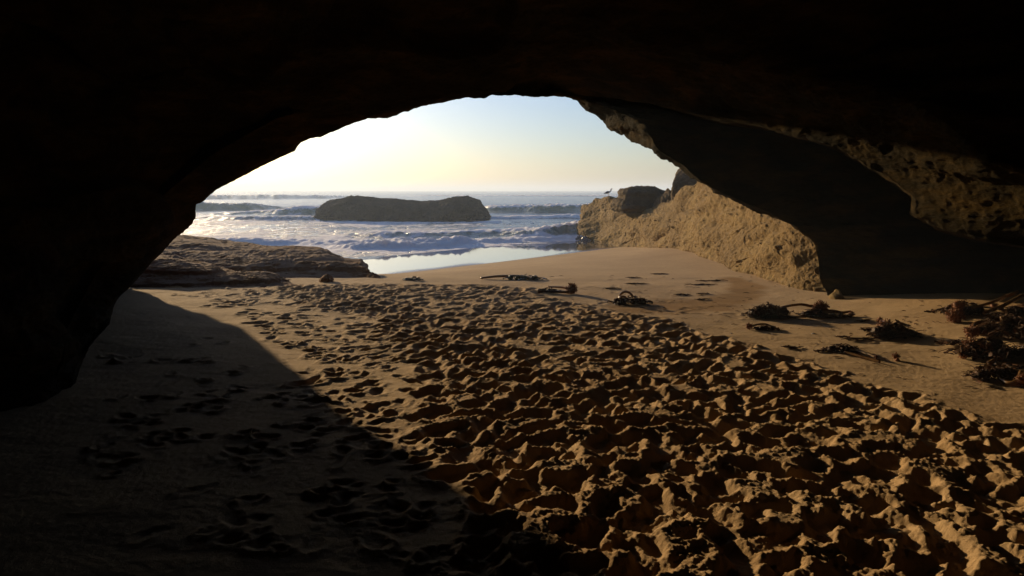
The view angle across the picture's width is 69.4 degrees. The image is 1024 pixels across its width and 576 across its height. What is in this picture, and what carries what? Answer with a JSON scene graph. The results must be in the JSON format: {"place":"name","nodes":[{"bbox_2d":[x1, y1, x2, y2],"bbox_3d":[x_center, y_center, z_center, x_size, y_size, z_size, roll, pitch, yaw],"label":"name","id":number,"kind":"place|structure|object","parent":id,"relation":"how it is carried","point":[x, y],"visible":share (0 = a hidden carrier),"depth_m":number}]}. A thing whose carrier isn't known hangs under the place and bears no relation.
{"place":"outdoors","nodes":[
{"label":"outdoors","id":0,"kind":"place"},
{"bbox_2d":[180,190,617,259],"bbox_3d":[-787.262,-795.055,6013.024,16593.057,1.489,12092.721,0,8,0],"label":"sea","id":1,"kind":"structure","parent":0,"point":[275,217],"depth_m":53.11},
{"bbox_2d":[314,195,490,221],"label":"sea rock","id":2,"kind":"object","parent":1,"relation":"in","point":[376,209],"visible":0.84,"depth_m":58.13},
{"bbox_2d":[217,95,678,189],"label":"sky","id":3,"kind":"structure","parent":0,"point":[493,142]},
{"bbox_2d":[0,241,1023,575],"bbox_3d":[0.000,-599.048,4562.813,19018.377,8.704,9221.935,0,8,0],"label":"sand","id":4,"kind":"structure","parent":0,"point":[466,421],"depth_m":4.54},
{"bbox_2d":[130,254,295,287],"bbox_3d":[-5.307,-0.286,12.980,2.667,0.700,4.490,-3,8,-22],"label":"rock shelf","id":5,"kind":"object","parent":4,"relation":"on","point":[161,271],"visible":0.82,"depth_m":11.92},
{"bbox_2d":[161,235,380,277],"bbox_3d":[-5.887,-0.713,16.946,4.200,0.847,10.481,-3,8,-22],"label":"rock shelf","id":6,"kind":"object","parent":4,"relation":"on","point":[292,261],"visible":0.78,"depth_m":14.58},
{"bbox_2d":[319,274,333,281],"bbox_3d":[-3.132,-0.175,12.483,0.248,0.127,0.347,0,8,0],"label":"boulder","id":7,"kind":"object","parent":4,"relation":"on","point":[326,278],"visible":1,"depth_m":12.38},
{"bbox_2d":[402,276,423,280],"bbox_3d":[-1.704,-0.160,12.667,0.359,0.094,0.248,3,8,23],"label":"seaweed","id":8,"kind":"object","parent":4,"relation":"on","point":[414,277],"visible":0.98,"depth_m":12.63},
{"bbox_2d":[480,274,546,280],"bbox_3d":[0.034,-0.182,12.866,1.166,0.138,0.372,0,8,0],"label":"kelp","id":9,"kind":"object","parent":4,"relation":"on","point":[521,277],"visible":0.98,"depth_m":12.86},
{"bbox_2d":[535,282,577,294],"bbox_3d":[0.650,0.017,10.725,0.630,0.194,0.284,0,8,0],"label":"kelp","id":10,"kind":"object","parent":4,"relation":"on","point":[571,288],"visible":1,"depth_m":10.68},
{"bbox_2d":[607,291,652,305],"bbox_3d":[1.575,0.146,9.806,0.608,0.207,0.410,0,8,0],"label":"kelp","id":11,"kind":"object","parent":4,"relation":"on","point":[622,300],"visible":0.98,"depth_m":9.81},
{"bbox_2d":[577,181,825,291],"bbox_3d":[8.801,-1.705,26.752,11.446,5.428,32.677,0,8,0],"label":"rock ledge","id":12,"kind":"object","parent":4,"relation":"on","point":[699,219],"visible":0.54,"depth_m":17.29},
{"bbox_2d":[575,235,591,240],"bbox_3d":[4.197,-2.328,35.590,2.620,0.441,1.565,0,8,0],"label":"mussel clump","id":13,"kind":"object","parent":12,"relation":"attached to","point":[581,238],"visible":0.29,"depth_m":35.18},
{"bbox_2d":[611,185,665,213],"bbox_3d":[5.280,-3.506,29.233,2.616,1.084,2.759,0,8,0],"label":"boulder","id":14,"kind":"object","parent":12,"relation":"on","point":[636,199],"visible":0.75,"depth_m":28.29},
{"bbox_2d":[653,188,670,206],"bbox_3d":[5.725,-3.277,27.420,0.865,0.839,1.626,0,8,0],"label":"boulder","id":15,"kind":"object","parent":12,"relation":"on","point":[664,197],"visible":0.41,"depth_m":27.07},
{"bbox_2d":[670,168,696,199],"bbox_3d":[6.837,-4.056,27.765,1.577,1.916,4.228,2,8,15],"label":"rock outcrop","id":16,"kind":"object","parent":12,"relation":"on","point":[681,179],"visible":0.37,"depth_m":26.17},
{"bbox_2d":[686,283,717,284],"bbox_3d":[3.064,-0.057,11.966,0.535,0.026,0.164,1,8,10],"label":"seaweed scrap","id":17,"kind":"object","parent":4,"relation":"on","point":[701,284],"visible":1,"depth_m":11.96},
{"bbox_2d":[746,322,781,330],"bbox_3d":[2.731,0.426,7.977,0.408,0.101,0.173,0,8,0],"label":"kelp","id":18,"kind":"object","parent":4,"relation":"on","point":[765,326],"visible":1,"depth_m":7.99},
{"bbox_2d":[551,275,992,395],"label":"weed litter","id":19,"kind":"object","parent":4,"relation":"on","point":[830,329],"visible":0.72,"depth_m":7.97},
{"bbox_2d":[781,345,803,348],"bbox_3d":[2.674,0.563,7.057,0.208,0.023,0.130,3,8,21],"label":"seaweed scrap","id":20,"kind":"object","parent":4,"relation":"on","point":[789,346],"visible":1,"depth_m":7.05},
{"bbox_2d":[741,299,854,318],"bbox_3d":[3.381,0.271,8.821,1.341,0.254,0.453,0,8,0],"label":"kelp","id":21,"kind":"object","parent":4,"relation":"on","point":[818,309],"visible":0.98,"depth_m":8.76},
{"bbox_2d":[828,289,844,298],"bbox_3d":[4.431,0.098,10.098,0.183,0.166,0.282,0,8,0],"label":"boulder","id":22,"kind":"object","parent":4,"relation":"on","point":[836,294],"visible":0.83,"depth_m":10.03},
{"bbox_2d":[820,343,880,362],"bbox_3d":[3.158,0.574,6.792,0.379,0.105,0.618,-6,10,-37],"label":"kelp","id":23,"kind":"object","parent":4,"relation":"on","point":[847,349],"visible":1,"depth_m":6.83},
{"bbox_2d":[841,337,895,340],"bbox_3d":[3.602,0.508,7.416,0.616,0.027,0.183,0,8,0],"label":"seaweed scrap","id":24,"kind":"object","parent":4,"relation":"on","point":[862,338],"visible":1,"depth_m":7.41},
{"bbox_2d":[858,316,923,338],"bbox_3d":[3.907,0.392,7.796,0.619,0.217,0.947,0,8,0],"label":"kelp","id":25,"kind":"object","parent":4,"relation":"on","point":[884,329],"visible":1,"depth_m":7.50},
{"bbox_2d":[892,352,900,361],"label":"kelp","id":26,"kind":"object","parent":4,"relation":"on","point":[896,356],"visible":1,"depth_m":6.57},
{"bbox_2d":[924,299,992,323],"bbox_3d":[4.910,0.234,7.983,0.692,0.253,0.629,0,8,0],"label":"kelp","id":27,"kind":"object","parent":4,"relation":"on","point":[954,312],"visible":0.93,"depth_m":7.93},
{"bbox_2d":[934,323,1023,360],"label":"kelp","id":28,"kind":"object","parent":4,"relation":"on","point":[982,348],"visible":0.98,"depth_m":6.48},
{"bbox_2d":[961,365,1023,387],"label":"kelp","id":29,"kind":"object","parent":4,"relation":"on","point":[1000,373],"visible":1,"depth_m":5.84},
{"bbox_2d":[968,310,1023,339],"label":"kelp","id":30,"kind":"object","parent":4,"relation":"on","point":[1009,326],"visible":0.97,"depth_m":7.00},
{"bbox_2d":[971,290,1023,314],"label":"kelp","id":31,"kind":"object","parent":4,"relation":"on","point":[1014,310],"visible":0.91,"depth_m":7.95},
{"bbox_2d":[972,345,1023,371],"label":"kelp","id":32,"kind":"object","parent":4,"relation":"on","point":[991,362],"visible":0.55,"depth_m":6.11},
{"bbox_2d":[0,0,1023,411],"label":"sea cave","id":33,"kind":"structure","parent":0,"point":[870,146],"depth_m":7.18}
]}

